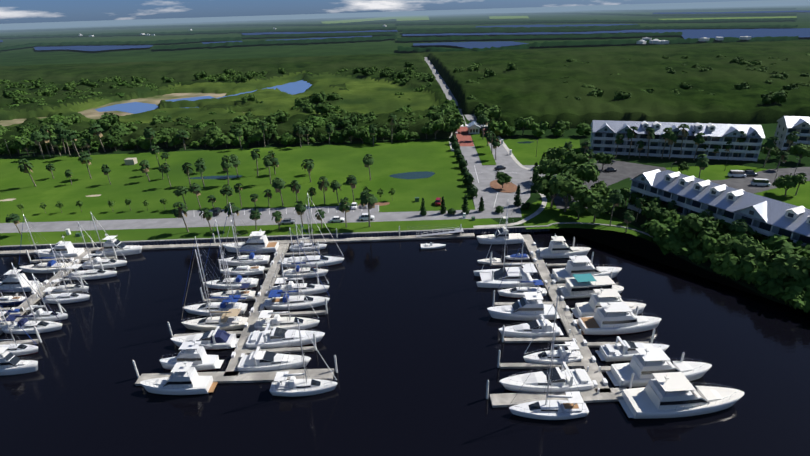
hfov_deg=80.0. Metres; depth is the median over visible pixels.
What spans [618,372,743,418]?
motor yacht
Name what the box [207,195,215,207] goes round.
palm tree
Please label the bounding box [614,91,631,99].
oak tree
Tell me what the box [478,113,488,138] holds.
palm tree
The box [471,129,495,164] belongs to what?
entry median grass
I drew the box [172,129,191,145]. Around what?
oak tree
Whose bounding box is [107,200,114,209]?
tree sapling
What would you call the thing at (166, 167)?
palm tree
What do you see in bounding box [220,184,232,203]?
palm tree
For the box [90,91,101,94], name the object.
oak tree
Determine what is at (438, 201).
suv
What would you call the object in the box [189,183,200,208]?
palm tree
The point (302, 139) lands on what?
oak tree
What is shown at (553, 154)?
oak tree
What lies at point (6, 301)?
sail boat
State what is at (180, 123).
oak tree
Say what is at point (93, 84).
oak tree
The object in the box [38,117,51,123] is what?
oak tree
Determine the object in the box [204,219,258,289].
sail boat
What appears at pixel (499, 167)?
sedan car
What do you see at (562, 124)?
oak tree
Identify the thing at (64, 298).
sail boat
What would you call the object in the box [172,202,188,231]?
palm tree
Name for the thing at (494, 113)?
oak tree
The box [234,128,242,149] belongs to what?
palm tree
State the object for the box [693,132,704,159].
palm tree
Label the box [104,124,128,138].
oak tree
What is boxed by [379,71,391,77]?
oak tree
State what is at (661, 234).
tree
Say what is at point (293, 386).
sail boat
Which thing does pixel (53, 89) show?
oak tree
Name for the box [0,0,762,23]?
sky
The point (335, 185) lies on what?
palm tree
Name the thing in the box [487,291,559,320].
motor yacht
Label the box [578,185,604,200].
oak tree
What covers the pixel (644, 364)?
motor yacht
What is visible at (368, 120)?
oak tree
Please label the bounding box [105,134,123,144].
oak tree
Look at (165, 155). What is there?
palm tree
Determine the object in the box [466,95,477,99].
oak tree
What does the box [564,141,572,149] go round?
palm tree
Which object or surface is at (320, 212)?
palm tree
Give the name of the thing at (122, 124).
oak tree
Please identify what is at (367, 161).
palm tree
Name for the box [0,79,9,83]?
oak tree
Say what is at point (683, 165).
oak tree
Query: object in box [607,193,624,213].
oak tree
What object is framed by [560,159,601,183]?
oak tree
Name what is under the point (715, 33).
water
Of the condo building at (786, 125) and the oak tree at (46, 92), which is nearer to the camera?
the condo building at (786, 125)
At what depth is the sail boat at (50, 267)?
126.68 m
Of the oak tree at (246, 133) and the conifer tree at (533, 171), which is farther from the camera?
the oak tree at (246, 133)
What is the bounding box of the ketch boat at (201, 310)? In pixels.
[182,236,247,315]
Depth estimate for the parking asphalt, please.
178.16 m
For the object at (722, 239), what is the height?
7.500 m
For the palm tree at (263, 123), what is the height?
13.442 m
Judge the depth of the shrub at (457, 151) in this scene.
209.95 m
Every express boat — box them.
[170,326,238,349]
[237,346,310,370]
[246,323,324,348]
[499,315,563,337]
[500,362,593,392]
[596,336,668,361]
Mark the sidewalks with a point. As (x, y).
(541, 207)
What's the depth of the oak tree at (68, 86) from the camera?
413.65 m
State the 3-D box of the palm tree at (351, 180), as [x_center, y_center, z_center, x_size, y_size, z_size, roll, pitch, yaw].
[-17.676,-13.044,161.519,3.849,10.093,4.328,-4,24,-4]
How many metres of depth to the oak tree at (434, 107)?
289.29 m
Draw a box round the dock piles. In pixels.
[26,224,684,398]
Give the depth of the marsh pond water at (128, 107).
372.52 m
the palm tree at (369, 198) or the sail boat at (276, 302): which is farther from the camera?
the palm tree at (369, 198)
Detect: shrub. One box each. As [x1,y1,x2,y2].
[448,208,455,214]
[449,136,457,143]
[451,141,460,149]
[454,149,461,155]
[456,153,464,161]
[458,158,467,167]
[460,166,468,172]
[462,171,470,179]
[463,174,474,185]
[467,186,477,197]
[495,206,503,212]
[520,202,530,208]
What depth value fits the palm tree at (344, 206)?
141.48 m
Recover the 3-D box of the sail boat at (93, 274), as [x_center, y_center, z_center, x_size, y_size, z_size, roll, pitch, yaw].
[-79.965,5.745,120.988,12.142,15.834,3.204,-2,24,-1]
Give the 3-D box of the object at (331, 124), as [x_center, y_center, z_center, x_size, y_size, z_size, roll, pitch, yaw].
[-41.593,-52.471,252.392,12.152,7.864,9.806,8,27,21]
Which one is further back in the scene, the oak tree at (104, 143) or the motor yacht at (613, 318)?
the oak tree at (104, 143)
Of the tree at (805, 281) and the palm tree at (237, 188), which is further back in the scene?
the palm tree at (237, 188)
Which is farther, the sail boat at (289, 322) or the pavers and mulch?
the pavers and mulch
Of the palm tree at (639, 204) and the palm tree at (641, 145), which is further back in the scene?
the palm tree at (641, 145)
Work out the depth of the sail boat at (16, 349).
95.43 m
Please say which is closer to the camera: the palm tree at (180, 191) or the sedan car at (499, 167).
the palm tree at (180, 191)
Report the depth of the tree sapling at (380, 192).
162.38 m
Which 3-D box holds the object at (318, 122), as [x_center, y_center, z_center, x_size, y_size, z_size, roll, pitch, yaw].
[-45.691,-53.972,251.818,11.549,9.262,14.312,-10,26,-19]
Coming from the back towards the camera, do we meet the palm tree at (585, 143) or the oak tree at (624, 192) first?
the palm tree at (585, 143)
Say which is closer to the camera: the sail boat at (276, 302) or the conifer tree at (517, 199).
the sail boat at (276, 302)
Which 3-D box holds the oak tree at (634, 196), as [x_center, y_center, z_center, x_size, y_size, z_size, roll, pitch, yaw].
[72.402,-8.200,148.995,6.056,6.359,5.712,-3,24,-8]
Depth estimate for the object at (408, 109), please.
283.85 m
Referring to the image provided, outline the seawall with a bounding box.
[0,222,653,250]
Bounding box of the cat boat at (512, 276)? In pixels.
[473,202,537,287]
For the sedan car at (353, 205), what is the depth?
157.63 m
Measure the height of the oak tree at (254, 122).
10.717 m
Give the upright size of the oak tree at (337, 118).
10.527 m
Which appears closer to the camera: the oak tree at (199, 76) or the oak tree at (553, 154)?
the oak tree at (553, 154)
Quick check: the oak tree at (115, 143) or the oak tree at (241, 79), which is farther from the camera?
the oak tree at (241, 79)
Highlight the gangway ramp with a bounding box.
[416,227,463,236]
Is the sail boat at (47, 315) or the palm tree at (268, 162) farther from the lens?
the palm tree at (268, 162)
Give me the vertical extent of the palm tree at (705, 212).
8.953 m
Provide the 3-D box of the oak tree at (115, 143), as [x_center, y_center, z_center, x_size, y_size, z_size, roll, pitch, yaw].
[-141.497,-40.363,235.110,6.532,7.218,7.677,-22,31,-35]
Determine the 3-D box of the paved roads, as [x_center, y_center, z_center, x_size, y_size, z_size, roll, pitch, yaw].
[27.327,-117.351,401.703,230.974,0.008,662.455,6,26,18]
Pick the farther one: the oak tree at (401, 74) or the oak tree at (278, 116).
the oak tree at (401, 74)
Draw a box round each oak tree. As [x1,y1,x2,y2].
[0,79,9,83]
[1,90,20,98]
[5,138,21,154]
[12,83,25,87]
[12,96,29,103]
[13,138,37,153]
[16,123,37,130]
[18,126,31,132]
[28,98,38,102]
[31,82,41,88]
[34,88,50,95]
[37,124,53,130]
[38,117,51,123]
[40,134,55,151]
[48,86,59,92]
[48,140,64,152]
[49,120,60,125]
[60,83,73,90]
[60,114,81,125]
[63,138,73,150]
[71,137,83,151]
[72,130,93,141]
[77,78,88,84]
[84,81,98,87]
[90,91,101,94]
[95,112,119,131]
[102,139,110,149]
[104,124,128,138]
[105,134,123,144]
[107,138,121,150]
[111,121,128,127]
[123,123,137,133]
[128,139,140,147]
[130,76,144,82]
[143,131,162,145]
[145,84,156,89]
[150,115,164,124]
[159,133,172,147]
[160,127,177,134]
[162,77,172,83]
[164,115,172,121]
[167,139,179,147]
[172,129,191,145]
[174,121,188,124]
[175,116,191,121]
[193,70,206,79]
[197,137,208,146]
[204,126,223,141]
[206,138,218,147]
[214,132,234,147]
[217,73,229,81]
[223,69,235,74]
[230,122,252,136]
[231,123,254,135]
[232,115,247,121]
[235,75,246,81]
[240,94,255,101]
[245,70,255,79]
[245,111,254,116]
[246,118,260,128]
[247,129,263,144]
[260,127,277,144]
[264,109,287,123]
[267,124,276,137]
[277,68,286,73]
[292,121,315,136]
[295,98,308,106]
[295,136,306,143]
[299,101,313,106]
[301,103,314,113]
[309,91,325,102]
[314,102,336,113]
[317,133,327,141]
[325,110,337,115]
[327,92,342,100]
[331,114,344,123]
[336,113,358,128]
[341,125,358,142]
[352,66,360,73]
[353,128,368,142]
[359,116,373,123]
[360,67,374,75]
[365,112,377,117]
[377,125,390,139]
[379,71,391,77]
[391,70,405,79]
[395,124,408,131]
[398,119,407,124]
[399,78,410,85]
[404,62,414,67]
[405,68,414,74]
[408,74,418,77]
[410,132,419,140]
[421,74,433,81]
[421,126,433,138]
[425,118,445,138]
[427,112,444,119]
[428,105,439,109]
[440,105,450,110]
[443,117,465,136]
[445,115,460,134]
[453,68,463,72]
[466,64,478,70]
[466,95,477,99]
[478,105,500,123]
[483,68,497,77]
[495,171,512,187]
[504,62,517,70]
[513,116,532,135]
[533,156,553,175]
[534,171,571,207]
[545,146,567,160]
[545,159,570,175]
[548,174,589,211]
[555,120,571,135]
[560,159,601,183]
[561,149,588,166]
[568,200,586,219]
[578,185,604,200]
[580,190,614,221]
[582,84,594,88]
[587,87,603,96]
[590,180,611,194]
[595,152,614,169]
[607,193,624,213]
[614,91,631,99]
[620,187,630,205]
[628,192,644,204]
[638,195,663,205]
[641,196,667,219]
[651,208,680,223]
[671,89,680,94]
[678,82,692,88]
[678,161,689,172]
[678,213,722,238]
[692,63,704,68]
[698,66,712,71]
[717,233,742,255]
[727,236,772,266]
[729,56,743,62]
[734,82,750,89]
[738,60,746,64]
[749,60,760,64]
[753,67,766,71]
[760,90,787,104]
[760,146,780,160]
[768,252,809,281]
[769,71,788,79]
[772,173,804,195]
[783,83,797,90]
[787,143,809,162]
[796,82,809,86]
[800,73,809,76]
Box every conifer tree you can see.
[419,198,426,215]
[439,196,446,213]
[461,194,469,213]
[477,197,484,210]
[513,185,521,205]
[530,162,537,180]
[531,171,538,190]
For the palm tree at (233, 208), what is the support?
on the lawn ground at (339, 163)
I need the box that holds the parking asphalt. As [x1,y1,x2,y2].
[553,160,809,208]
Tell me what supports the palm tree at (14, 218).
on the lawn ground at (339, 163)
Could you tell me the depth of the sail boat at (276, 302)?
107.85 m
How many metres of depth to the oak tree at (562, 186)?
144.92 m
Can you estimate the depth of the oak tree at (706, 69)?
393.58 m
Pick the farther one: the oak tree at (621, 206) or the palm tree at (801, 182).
the palm tree at (801, 182)
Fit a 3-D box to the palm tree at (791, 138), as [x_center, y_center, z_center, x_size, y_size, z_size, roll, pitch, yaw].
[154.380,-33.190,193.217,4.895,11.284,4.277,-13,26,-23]
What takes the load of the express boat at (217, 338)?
on the water at (411, 339)
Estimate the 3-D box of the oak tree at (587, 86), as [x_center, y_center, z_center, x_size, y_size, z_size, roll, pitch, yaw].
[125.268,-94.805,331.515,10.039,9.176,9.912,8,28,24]
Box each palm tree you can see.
[5,213,20,234]
[18,159,35,186]
[29,145,35,155]
[31,131,44,158]
[38,131,50,156]
[39,126,54,153]
[46,164,55,178]
[50,137,60,155]
[54,123,65,153]
[59,129,70,155]
[64,129,79,156]
[64,169,72,184]
[78,153,91,178]
[81,138,91,153]
[88,123,105,151]
[101,164,110,183]
[139,161,150,181]
[143,127,154,150]
[149,145,159,166]
[160,152,169,162]
[161,163,170,186]
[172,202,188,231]
[175,186,188,207]
[176,129,188,149]
[182,162,193,185]
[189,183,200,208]
[194,161,205,186]
[199,208,212,231]
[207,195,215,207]
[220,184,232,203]
[221,155,232,184]
[224,203,240,229]
[231,158,239,176]
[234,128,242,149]
[234,183,242,206]
[249,194,257,206]
[249,208,261,229]
[250,149,259,175]
[259,119,267,146]
[263,155,271,183]
[263,189,272,206]
[268,150,274,165]
[269,157,279,174]
[272,177,286,205]
[272,211,282,229]
[289,180,300,203]
[293,201,305,225]
[294,126,304,147]
[301,159,313,181]
[303,126,310,144]
[307,187,315,204]
[315,209,325,227]
[317,176,329,203]
[325,123,334,143]
[330,180,341,203]
[339,197,350,227]
[346,175,356,201]
[360,189,377,226]
[362,154,373,179]
[369,124,377,144]
[387,113,396,142]
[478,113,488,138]
[484,130,492,145]
[486,133,496,152]
[491,137,499,159]
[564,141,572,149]
[580,140,590,152]
[587,149,594,161]
[608,189,623,225]
[615,133,624,158]
[622,210,634,231]
[626,126,637,158]
[635,198,644,221]
[636,140,644,157]
[643,127,655,156]
[661,127,673,158]
[667,200,678,209]
[668,131,677,158]
[677,124,689,154]
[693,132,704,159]
[695,154,708,178]
[700,209,713,219]
[712,145,720,155]
[722,140,732,156]
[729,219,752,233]
[736,131,745,160]
[763,136,778,166]
[776,151,788,168]
[786,131,799,150]
[795,173,806,195]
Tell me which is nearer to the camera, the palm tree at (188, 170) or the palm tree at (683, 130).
the palm tree at (188, 170)
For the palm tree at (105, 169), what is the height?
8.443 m
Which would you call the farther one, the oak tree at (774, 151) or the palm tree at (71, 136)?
the palm tree at (71, 136)
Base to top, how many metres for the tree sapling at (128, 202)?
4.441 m
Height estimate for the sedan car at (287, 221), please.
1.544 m
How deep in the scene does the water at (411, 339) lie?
89.24 m
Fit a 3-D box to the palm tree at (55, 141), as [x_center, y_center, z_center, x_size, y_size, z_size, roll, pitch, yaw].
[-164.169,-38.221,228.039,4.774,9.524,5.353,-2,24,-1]
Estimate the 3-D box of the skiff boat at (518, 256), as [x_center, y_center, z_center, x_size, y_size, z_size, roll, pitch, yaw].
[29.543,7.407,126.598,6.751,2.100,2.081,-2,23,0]
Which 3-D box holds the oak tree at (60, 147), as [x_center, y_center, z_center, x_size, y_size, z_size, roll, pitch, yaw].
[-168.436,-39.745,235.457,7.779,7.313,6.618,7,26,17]
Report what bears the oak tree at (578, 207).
on the lawn ground at (339, 163)
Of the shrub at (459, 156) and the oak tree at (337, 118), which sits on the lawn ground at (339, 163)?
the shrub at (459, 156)
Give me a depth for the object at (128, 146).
237.59 m
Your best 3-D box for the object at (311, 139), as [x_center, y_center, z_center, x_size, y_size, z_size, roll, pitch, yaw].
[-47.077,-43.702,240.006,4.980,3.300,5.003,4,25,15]
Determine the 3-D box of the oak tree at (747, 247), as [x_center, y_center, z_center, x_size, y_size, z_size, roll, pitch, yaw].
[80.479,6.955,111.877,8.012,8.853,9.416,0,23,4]
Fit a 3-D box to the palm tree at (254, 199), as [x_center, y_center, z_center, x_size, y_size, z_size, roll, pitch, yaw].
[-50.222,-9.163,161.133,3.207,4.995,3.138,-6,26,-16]
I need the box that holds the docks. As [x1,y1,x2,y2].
[0,233,648,407]
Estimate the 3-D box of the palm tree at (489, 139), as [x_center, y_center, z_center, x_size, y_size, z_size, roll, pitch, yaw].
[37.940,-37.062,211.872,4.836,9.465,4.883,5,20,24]
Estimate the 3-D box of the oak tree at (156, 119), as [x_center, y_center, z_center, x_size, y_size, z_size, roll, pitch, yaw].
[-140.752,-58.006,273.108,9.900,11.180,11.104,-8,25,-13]
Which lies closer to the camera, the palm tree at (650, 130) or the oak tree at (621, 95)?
the palm tree at (650, 130)
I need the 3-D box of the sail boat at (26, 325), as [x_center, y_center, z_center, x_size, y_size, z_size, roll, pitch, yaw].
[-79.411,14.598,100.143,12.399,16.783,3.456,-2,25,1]
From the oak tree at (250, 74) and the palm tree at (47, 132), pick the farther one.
the oak tree at (250, 74)
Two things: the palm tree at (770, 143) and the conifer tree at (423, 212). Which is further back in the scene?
the palm tree at (770, 143)
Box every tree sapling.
[16,203,23,212]
[39,202,46,212]
[55,201,63,211]
[76,200,82,210]
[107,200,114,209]
[125,199,131,209]
[377,188,383,196]
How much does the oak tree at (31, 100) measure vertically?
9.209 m
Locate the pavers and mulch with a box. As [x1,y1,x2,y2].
[359,127,516,205]
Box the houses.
[79,25,751,43]
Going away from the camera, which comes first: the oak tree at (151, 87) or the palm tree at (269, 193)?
the palm tree at (269, 193)
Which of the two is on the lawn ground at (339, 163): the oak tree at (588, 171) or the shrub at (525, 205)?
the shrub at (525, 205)
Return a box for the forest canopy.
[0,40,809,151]
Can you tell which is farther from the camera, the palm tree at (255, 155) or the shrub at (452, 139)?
the shrub at (452, 139)
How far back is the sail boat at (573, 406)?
76.99 m
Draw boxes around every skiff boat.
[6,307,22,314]
[419,242,445,248]
[477,258,502,263]
[505,253,530,259]
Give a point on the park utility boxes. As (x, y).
(130, 161)
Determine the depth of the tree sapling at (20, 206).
161.35 m
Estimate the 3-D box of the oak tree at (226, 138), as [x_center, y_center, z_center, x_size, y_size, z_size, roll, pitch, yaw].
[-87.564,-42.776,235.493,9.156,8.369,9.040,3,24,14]
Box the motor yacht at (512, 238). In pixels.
[476,208,523,243]
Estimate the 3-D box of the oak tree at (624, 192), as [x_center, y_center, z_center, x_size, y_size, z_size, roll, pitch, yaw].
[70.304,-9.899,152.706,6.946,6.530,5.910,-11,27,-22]
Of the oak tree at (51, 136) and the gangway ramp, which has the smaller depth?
the gangway ramp
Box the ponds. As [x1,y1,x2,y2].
[0,141,531,200]
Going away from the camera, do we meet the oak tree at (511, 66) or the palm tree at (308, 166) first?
the palm tree at (308, 166)
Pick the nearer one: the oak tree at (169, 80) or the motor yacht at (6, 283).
the motor yacht at (6, 283)
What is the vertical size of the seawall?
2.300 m
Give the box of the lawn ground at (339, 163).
[0,139,809,254]
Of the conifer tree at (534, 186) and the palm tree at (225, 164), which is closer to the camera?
the conifer tree at (534, 186)
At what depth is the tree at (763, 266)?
106.19 m
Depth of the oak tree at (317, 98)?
317.15 m
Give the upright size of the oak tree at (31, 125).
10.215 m
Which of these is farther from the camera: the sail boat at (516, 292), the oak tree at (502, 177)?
the oak tree at (502, 177)
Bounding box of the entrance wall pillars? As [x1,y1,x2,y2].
[451,124,555,178]
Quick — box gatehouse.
[460,121,488,133]
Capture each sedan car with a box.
[280,218,295,224]
[329,216,344,222]
[351,202,356,208]
[494,165,505,169]
[604,167,616,172]
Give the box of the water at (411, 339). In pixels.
[0,228,809,455]
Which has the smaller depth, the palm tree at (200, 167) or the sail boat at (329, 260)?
the sail boat at (329, 260)
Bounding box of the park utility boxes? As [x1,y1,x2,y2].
[65,158,474,236]
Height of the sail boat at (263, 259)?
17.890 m
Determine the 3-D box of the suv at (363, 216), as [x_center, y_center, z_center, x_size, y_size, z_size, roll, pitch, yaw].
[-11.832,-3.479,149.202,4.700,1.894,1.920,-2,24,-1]
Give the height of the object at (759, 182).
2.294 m
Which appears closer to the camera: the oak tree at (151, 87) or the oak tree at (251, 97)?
the oak tree at (251, 97)
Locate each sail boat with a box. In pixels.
[0,279,25,305]
[0,305,37,355]
[0,311,14,327]
[1,263,61,334]
[19,214,71,272]
[25,273,67,321]
[43,244,89,303]
[53,251,88,292]
[67,222,116,279]
[81,212,126,268]
[181,249,247,330]
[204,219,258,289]
[210,245,255,299]
[218,202,269,265]
[220,220,264,275]
[254,256,319,330]
[264,227,329,309]
[269,319,336,396]
[271,222,328,295]
[282,193,343,267]
[282,224,327,277]
[290,205,326,251]
[498,240,546,297]
[509,335,588,419]
[523,295,582,363]
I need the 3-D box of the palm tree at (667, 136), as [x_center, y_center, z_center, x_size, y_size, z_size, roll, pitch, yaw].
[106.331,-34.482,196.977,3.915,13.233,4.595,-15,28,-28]
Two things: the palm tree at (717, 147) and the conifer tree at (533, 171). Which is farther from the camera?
the palm tree at (717, 147)
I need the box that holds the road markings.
[202,165,497,215]
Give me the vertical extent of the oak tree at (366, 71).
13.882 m
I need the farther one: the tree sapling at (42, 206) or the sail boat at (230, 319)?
the tree sapling at (42, 206)
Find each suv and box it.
[213,207,221,215]
[359,213,374,220]
[435,197,441,205]
[745,170,757,175]
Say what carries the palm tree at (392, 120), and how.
on the lawn ground at (339, 163)
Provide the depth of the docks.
98.55 m
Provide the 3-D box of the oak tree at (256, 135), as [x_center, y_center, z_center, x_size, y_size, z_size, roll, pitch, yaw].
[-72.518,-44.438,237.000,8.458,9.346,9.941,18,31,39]
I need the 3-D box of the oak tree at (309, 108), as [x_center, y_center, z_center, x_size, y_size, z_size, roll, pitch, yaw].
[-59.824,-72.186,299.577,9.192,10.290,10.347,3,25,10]
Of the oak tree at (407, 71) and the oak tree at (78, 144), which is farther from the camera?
the oak tree at (407, 71)
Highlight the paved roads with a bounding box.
[0,57,556,232]
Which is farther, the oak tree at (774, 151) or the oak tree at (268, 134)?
the oak tree at (268, 134)
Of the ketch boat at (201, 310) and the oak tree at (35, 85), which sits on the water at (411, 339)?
the ketch boat at (201, 310)
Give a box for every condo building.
[590,120,764,161]
[627,169,809,246]
[774,116,809,149]
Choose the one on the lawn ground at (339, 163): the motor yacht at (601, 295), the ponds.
the ponds
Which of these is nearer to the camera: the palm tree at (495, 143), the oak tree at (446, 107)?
the palm tree at (495, 143)
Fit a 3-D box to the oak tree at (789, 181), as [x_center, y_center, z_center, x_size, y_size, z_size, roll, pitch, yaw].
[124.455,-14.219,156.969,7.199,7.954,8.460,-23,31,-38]
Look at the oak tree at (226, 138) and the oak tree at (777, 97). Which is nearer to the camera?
the oak tree at (226, 138)
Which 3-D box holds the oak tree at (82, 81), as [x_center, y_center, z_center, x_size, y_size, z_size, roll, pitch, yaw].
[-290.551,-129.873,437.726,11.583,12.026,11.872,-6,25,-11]
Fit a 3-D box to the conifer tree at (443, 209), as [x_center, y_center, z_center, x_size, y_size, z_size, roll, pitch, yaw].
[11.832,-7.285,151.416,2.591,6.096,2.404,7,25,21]
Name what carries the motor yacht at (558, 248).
on the water at (411, 339)
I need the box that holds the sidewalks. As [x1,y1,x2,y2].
[449,133,546,227]
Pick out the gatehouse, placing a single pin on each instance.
(473, 127)
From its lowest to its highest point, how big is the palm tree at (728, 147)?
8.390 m
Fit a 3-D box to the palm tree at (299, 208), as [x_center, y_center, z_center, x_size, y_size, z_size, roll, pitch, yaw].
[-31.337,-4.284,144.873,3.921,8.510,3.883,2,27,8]
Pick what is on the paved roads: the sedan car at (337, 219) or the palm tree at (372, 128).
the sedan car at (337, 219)
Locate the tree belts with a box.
[0,8,798,51]
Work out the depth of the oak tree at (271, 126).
243.20 m
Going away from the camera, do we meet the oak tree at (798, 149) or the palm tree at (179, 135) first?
the oak tree at (798, 149)
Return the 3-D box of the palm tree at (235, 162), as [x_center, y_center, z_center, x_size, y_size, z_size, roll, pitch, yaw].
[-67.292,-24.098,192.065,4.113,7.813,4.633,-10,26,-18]
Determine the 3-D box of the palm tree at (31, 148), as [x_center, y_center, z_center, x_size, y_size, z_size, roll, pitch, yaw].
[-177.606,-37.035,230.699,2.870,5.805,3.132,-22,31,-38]
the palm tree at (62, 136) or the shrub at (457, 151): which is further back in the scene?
the palm tree at (62, 136)
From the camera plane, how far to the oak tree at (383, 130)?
237.43 m
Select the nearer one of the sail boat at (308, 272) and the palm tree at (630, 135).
the sail boat at (308, 272)
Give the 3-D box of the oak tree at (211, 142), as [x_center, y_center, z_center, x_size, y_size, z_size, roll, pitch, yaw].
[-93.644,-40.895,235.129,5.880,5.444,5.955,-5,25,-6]
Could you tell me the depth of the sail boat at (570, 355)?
88.59 m
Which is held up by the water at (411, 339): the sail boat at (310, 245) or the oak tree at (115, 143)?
the sail boat at (310, 245)
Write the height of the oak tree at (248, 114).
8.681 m
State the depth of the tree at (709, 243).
118.15 m
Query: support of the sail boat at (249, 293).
on the water at (411, 339)
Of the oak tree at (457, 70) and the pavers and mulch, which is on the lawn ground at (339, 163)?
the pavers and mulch
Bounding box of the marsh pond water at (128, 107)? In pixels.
[0,80,311,125]
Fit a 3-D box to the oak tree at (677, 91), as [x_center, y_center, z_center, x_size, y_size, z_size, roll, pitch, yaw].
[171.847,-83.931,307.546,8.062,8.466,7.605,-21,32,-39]
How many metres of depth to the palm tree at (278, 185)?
157.78 m
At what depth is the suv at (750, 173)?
175.99 m
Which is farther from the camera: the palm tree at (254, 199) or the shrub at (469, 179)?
the shrub at (469, 179)
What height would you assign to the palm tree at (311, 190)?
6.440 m
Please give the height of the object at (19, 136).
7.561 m
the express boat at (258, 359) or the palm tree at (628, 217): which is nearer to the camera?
the express boat at (258, 359)
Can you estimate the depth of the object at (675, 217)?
131.00 m
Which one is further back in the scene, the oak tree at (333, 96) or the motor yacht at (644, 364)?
the oak tree at (333, 96)
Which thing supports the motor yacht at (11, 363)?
on the water at (411, 339)
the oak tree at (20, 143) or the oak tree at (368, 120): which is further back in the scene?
the oak tree at (368, 120)
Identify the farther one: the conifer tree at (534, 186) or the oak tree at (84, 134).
the oak tree at (84, 134)
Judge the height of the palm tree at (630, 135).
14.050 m
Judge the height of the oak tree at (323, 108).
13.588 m
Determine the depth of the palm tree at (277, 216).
141.59 m

